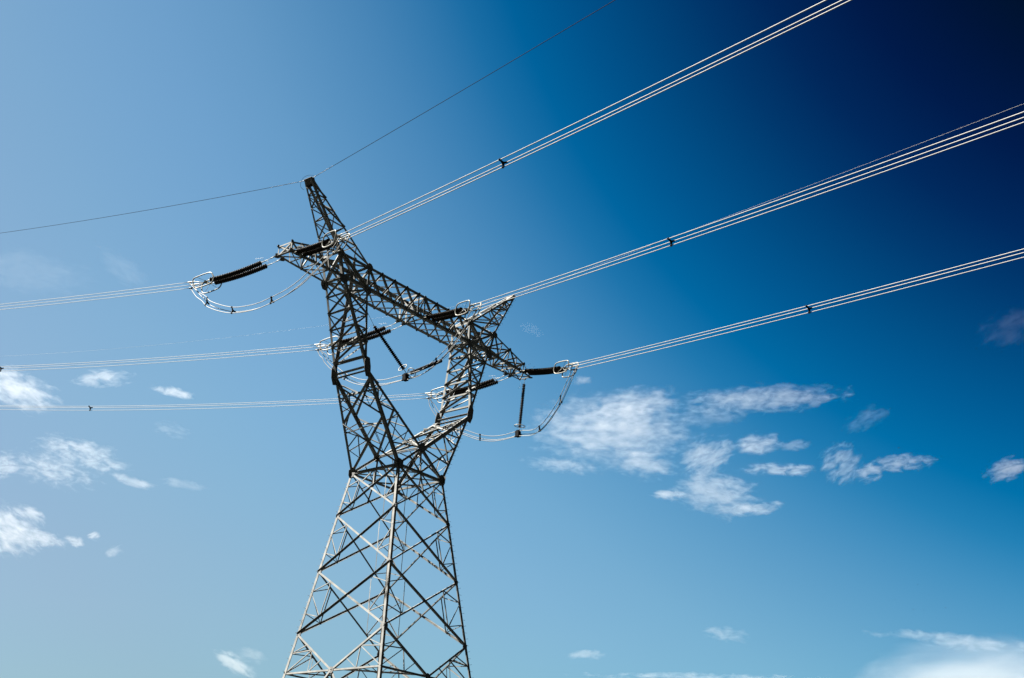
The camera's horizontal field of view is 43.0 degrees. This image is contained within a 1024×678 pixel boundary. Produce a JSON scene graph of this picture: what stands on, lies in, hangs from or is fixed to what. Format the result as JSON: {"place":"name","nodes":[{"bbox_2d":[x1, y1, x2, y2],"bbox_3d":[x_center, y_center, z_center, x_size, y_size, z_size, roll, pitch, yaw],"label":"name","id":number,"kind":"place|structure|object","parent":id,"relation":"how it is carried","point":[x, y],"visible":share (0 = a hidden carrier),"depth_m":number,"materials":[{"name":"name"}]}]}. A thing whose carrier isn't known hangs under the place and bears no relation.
{"place":"outdoors","nodes":[
{"label":"outdoors","id":0,"kind":"place"},
{"bbox_2d":[0,0,1023,677],"label":"sky","id":1,"kind":"structure","parent":0,"point":[744,503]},
{"label":"ground","id":2,"kind":"structure","parent":0,"visible":0},
{"bbox_2d":[275,176,532,677],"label":"transmission tower","id":3,"kind":"structure","parent":2,"relation":"on","point":[468,339],"depth_m":89.17,"materials":[{"name":"metal"}]},
{"bbox_2d":[3,181,302,232],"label":"earth wire","id":4,"kind":"object","parent":3,"relation":"attached to","point":[161,207],"visible":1,"depth_m":96.40,"materials":[{"name":"grey metal"}]},
{"bbox_2d":[187,256,280,293],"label":"insulator string","id":5,"kind":"object","parent":3,"relation":"attached to","point":[248,270],"visible":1,"depth_m":87.74,"materials":[{"name":"brown ceramic"}]},
{"bbox_2d":[0,282,186,304],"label":"conductor wire","id":6,"kind":"object","parent":5,"relation":"attached to","point":[92,294],"visible":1,"depth_m":94.74,"materials":[{"name":"metal"}]},
{"bbox_2d":[0,288,187,309],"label":"conductor wire","id":7,"kind":"object","parent":5,"relation":"attached to","point":[94,299],"visible":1,"depth_m":94.62,"materials":[{"name":"metal"}]},
{"bbox_2d":[2,285,188,306],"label":"conductor wire","id":8,"kind":"object","parent":5,"relation":"attached to","point":[96,296],"visible":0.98,"depth_m":94.97,"materials":[{"name":"metal"}]},
{"bbox_2d":[191,237,339,307],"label":"jumper wire","id":9,"kind":"object","parent":5,"relation":"hanging from","point":[278,293],"visible":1,"depth_m":82.10,"materials":[{"name":"metal"}]},
{"bbox_2d":[191,243,341,312],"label":"jumper wire","id":10,"kind":"object","parent":5,"relation":"hanging from","point":[277,299],"visible":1,"depth_m":81.89,"materials":[{"name":"metal"}]},
{"bbox_2d":[195,238,345,311],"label":"jumper wire","id":11,"kind":"object","parent":5,"relation":"hanging from","point":[289,293],"visible":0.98,"depth_m":81.38,"materials":[{"name":"metal"}]},
{"bbox_2d":[15,299,496,355],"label":"earth wire","id":12,"kind":"object","parent":3,"relation":"attached to","point":[244,335],"visible":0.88,"depth_m":118.80,"materials":[{"name":"metal"}]},
{"bbox_2d":[292,230,349,256],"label":"insulator string","id":13,"kind":"object","parent":3,"relation":"attached to","point":[320,246],"visible":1,"depth_m":81.47,"materials":[{"name":"brown ceramic"}]},
{"bbox_2d":[342,0,826,233],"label":"conductor wire","id":14,"kind":"object","parent":13,"relation":"attached to","point":[605,108],"visible":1,"depth_m":57.36,"materials":[{"name":"metal"}]},
{"bbox_2d":[348,0,842,235],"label":"conductor wire","id":15,"kind":"object","parent":13,"relation":"attached to","point":[616,109],"visible":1,"depth_m":57.35,"materials":[{"name":"metal"}]},
{"bbox_2d":[345,0,851,239],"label":"conductor wire","id":16,"kind":"object","parent":13,"relation":"attached to","point":[620,111],"visible":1,"depth_m":56.77,"materials":[{"name":"metal"}]},
{"bbox_2d":[498,158,507,168],"bbox_3d":[-0.446,-8.742,65.015,0.547,0.493,0.161,18,-27,-31],"label":"spacer damper","id":17,"kind":"object","parent":16,"relation":"attached to","point":[503,163],"visible":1,"depth_m":64.98,"materials":[{"name":"black metal"}]},
{"bbox_2d":[314,322,403,354],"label":"insulator string","id":18,"kind":"object","parent":3,"relation":"attached to","point":[373,334],"visible":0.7,"depth_m":96.31,"materials":[{"name":"brown ceramic"}]},
{"bbox_2d":[0,345,308,366],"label":"conductor wire","id":19,"kind":"object","parent":18,"relation":"attached to","point":[160,357],"visible":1,"depth_m":106.83,"materials":[{"name":"metal"}]},
{"bbox_2d":[9,350,311,370],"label":"conductor wire","id":20,"kind":"object","parent":18,"relation":"attached to","point":[160,362],"visible":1,"depth_m":106.91,"materials":[{"name":"metal"}]},
{"bbox_2d":[18,347,311,367],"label":"conductor wire","id":21,"kind":"object","parent":18,"relation":"attached to","point":[166,359],"visible":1,"depth_m":107.15,"materials":[{"name":"metal"}]},
{"bbox_2d":[358,293,406,372],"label":"jumper string","id":22,"kind":"object","parent":3,"relation":"hanging from","point":[390,350],"visible":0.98,"depth_m":91.83,"materials":[{"name":"brown ceramic"}]},
{"bbox_2d":[407,346,459,377],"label":"jumper string","id":23,"kind":"object","parent":3,"relation":"hanging from","point":[428,366],"visible":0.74,"depth_m":94.18,"materials":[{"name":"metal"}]},
{"bbox_2d":[421,300,481,321],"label":"insulator string","id":24,"kind":"object","parent":3,"relation":"attached to","point":[448,314],"visible":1,"depth_m":90.23,"materials":[{"name":"brown ceramic"}]},
{"bbox_2d":[320,314,474,384],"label":"jumper wire","id":25,"kind":"object","parent":24,"relation":"hanging from","point":[414,376],"visible":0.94,"depth_m":91.09,"materials":[{"name":"metal"}]},
{"bbox_2d":[401,373,409,381],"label":"jumper clamp","id":26,"kind":"object","parent":25,"relation":"attached to","point":[405,376],"visible":1,"depth_m":92.68,"materials":[{"name":"grey metal"}]},
{"bbox_2d":[317,307,472,379],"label":"jumper wire","id":27,"kind":"object","parent":26,"relation":"hanging from","point":[408,373],"visible":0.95,"depth_m":91.86,"materials":[{"name":"metal"}]},
{"bbox_2d":[318,312,475,385],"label":"jumper wire","id":28,"kind":"object","parent":26,"relation":"hanging from","point":[414,377],"visible":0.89,"depth_m":91.28,"materials":[{"name":"metal"}]},
{"bbox_2d":[476,111,1023,303],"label":"conductor wire","id":29,"kind":"object","parent":24,"relation":"attached to","point":[777,200],"visible":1,"depth_m":64.44,"materials":[{"name":"metal"}]},
{"bbox_2d":[478,122,1023,309],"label":"conductor wire","id":30,"kind":"object","parent":24,"relation":"attached to","point":[769,211],"visible":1,"depth_m":65.10,"materials":[{"name":"metal"}]},
{"bbox_2d":[667,237,674,246],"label":"spacer damper","id":31,"kind":"object","parent":30,"relation":"attached to","point":[670,241],"visible":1,"depth_m":71.77,"materials":[{"name":"black metal"}]},
{"bbox_2d":[481,117,1023,305],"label":"conductor wire","id":32,"kind":"object","parent":24,"relation":"attached to","point":[772,206],"visible":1,"depth_m":65.28,"materials":[{"name":"metal"}]},
{"bbox_2d":[313,0,614,177],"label":"earth wire","id":33,"kind":"object","parent":3,"relation":"attached to","point":[470,85],"visible":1,"depth_m":71.83,"materials":[{"name":"grey metal"}]},
{"bbox_2d":[425,375,509,402],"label":"insulator string","id":34,"kind":"object","parent":3,"relation":"attached to","point":[487,383],"visible":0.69,"depth_m":104.91,"materials":[{"name":"brown ceramic"}]},
{"bbox_2d":[0,398,424,409],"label":"conductor wire","id":35,"kind":"object","parent":34,"relation":"attached to","point":[239,407],"visible":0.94,"depth_m":117.00,"materials":[{"name":"metal"}]},
{"bbox_2d":[0,393,424,405],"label":"conductor wire","id":36,"kind":"object","parent":34,"relation":"attached to","point":[256,402],"visible":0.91,"depth_m":116.81,"materials":[{"name":"metal"}]},
{"bbox_2d":[28,395,425,407],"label":"conductor wire","id":37,"kind":"object","parent":34,"relation":"attached to","point":[181,406],"visible":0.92,"depth_m":126.06,"materials":[{"name":"metal"}]},
{"bbox_2d":[514,380,525,429],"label":"jumper string","id":38,"kind":"object","parent":3,"relation":"hanging from","point":[521,407],"visible":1,"depth_m":102.62,"materials":[{"name":"brown ceramic"}]},
{"bbox_2d":[514,430,520,437],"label":"jumper clamp","id":39,"kind":"object","parent":38,"relation":"hanging from","point":[517,433],"visible":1,"depth_m":101.70,"materials":[{"name":"grey metal"}]},
{"bbox_2d":[428,367,571,435],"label":"jumper wire","id":40,"kind":"object","parent":39,"relation":"hanging from","point":[520,430],"visible":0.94,"depth_m":100.64,"materials":[{"name":"metal"}]},
{"bbox_2d":[429,371,573,440],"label":"jumper wire","id":41,"kind":"object","parent":39,"relation":"hanging from","point":[521,435],"visible":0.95,"depth_m":99.84,"materials":[{"name":"metal"}]},
{"bbox_2d":[431,370,575,439],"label":"jumper wire","id":42,"kind":"object","parent":39,"relation":"hanging from","point":[521,434],"visible":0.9,"depth_m":101.58,"materials":[{"name":"metal"}]},
{"bbox_2d":[519,360,578,377],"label":"insulator string","id":43,"kind":"object","parent":3,"relation":"attached to","point":[550,370],"visible":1,"depth_m":98.37,"materials":[{"name":"brown ceramic"}]},
{"bbox_2d":[574,249,1023,363],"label":"conductor wire","id":44,"kind":"object","parent":43,"relation":"attached to","point":[812,304],"visible":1,"depth_m":76.61,"materials":[{"name":"metal"}]},
{"bbox_2d":[577,257,1023,368],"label":"conductor wire","id":45,"kind":"object","parent":43,"relation":"attached to","point":[813,311],"visible":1,"depth_m":76.94,"materials":[{"name":"metal"}]},
{"bbox_2d":[580,252,1023,364],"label":"conductor wire","id":46,"kind":"object","parent":43,"relation":"attached to","point":[814,307],"visible":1,"depth_m":76.98,"materials":[{"name":"metal"}]},
{"bbox_2d":[520,104,1021,293],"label":"earth wire","id":47,"kind":"object","parent":3,"relation":"attached to","point":[809,185],"visible":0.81,"depth_m":77.56,"materials":[{"name":"metal"}]}
]}

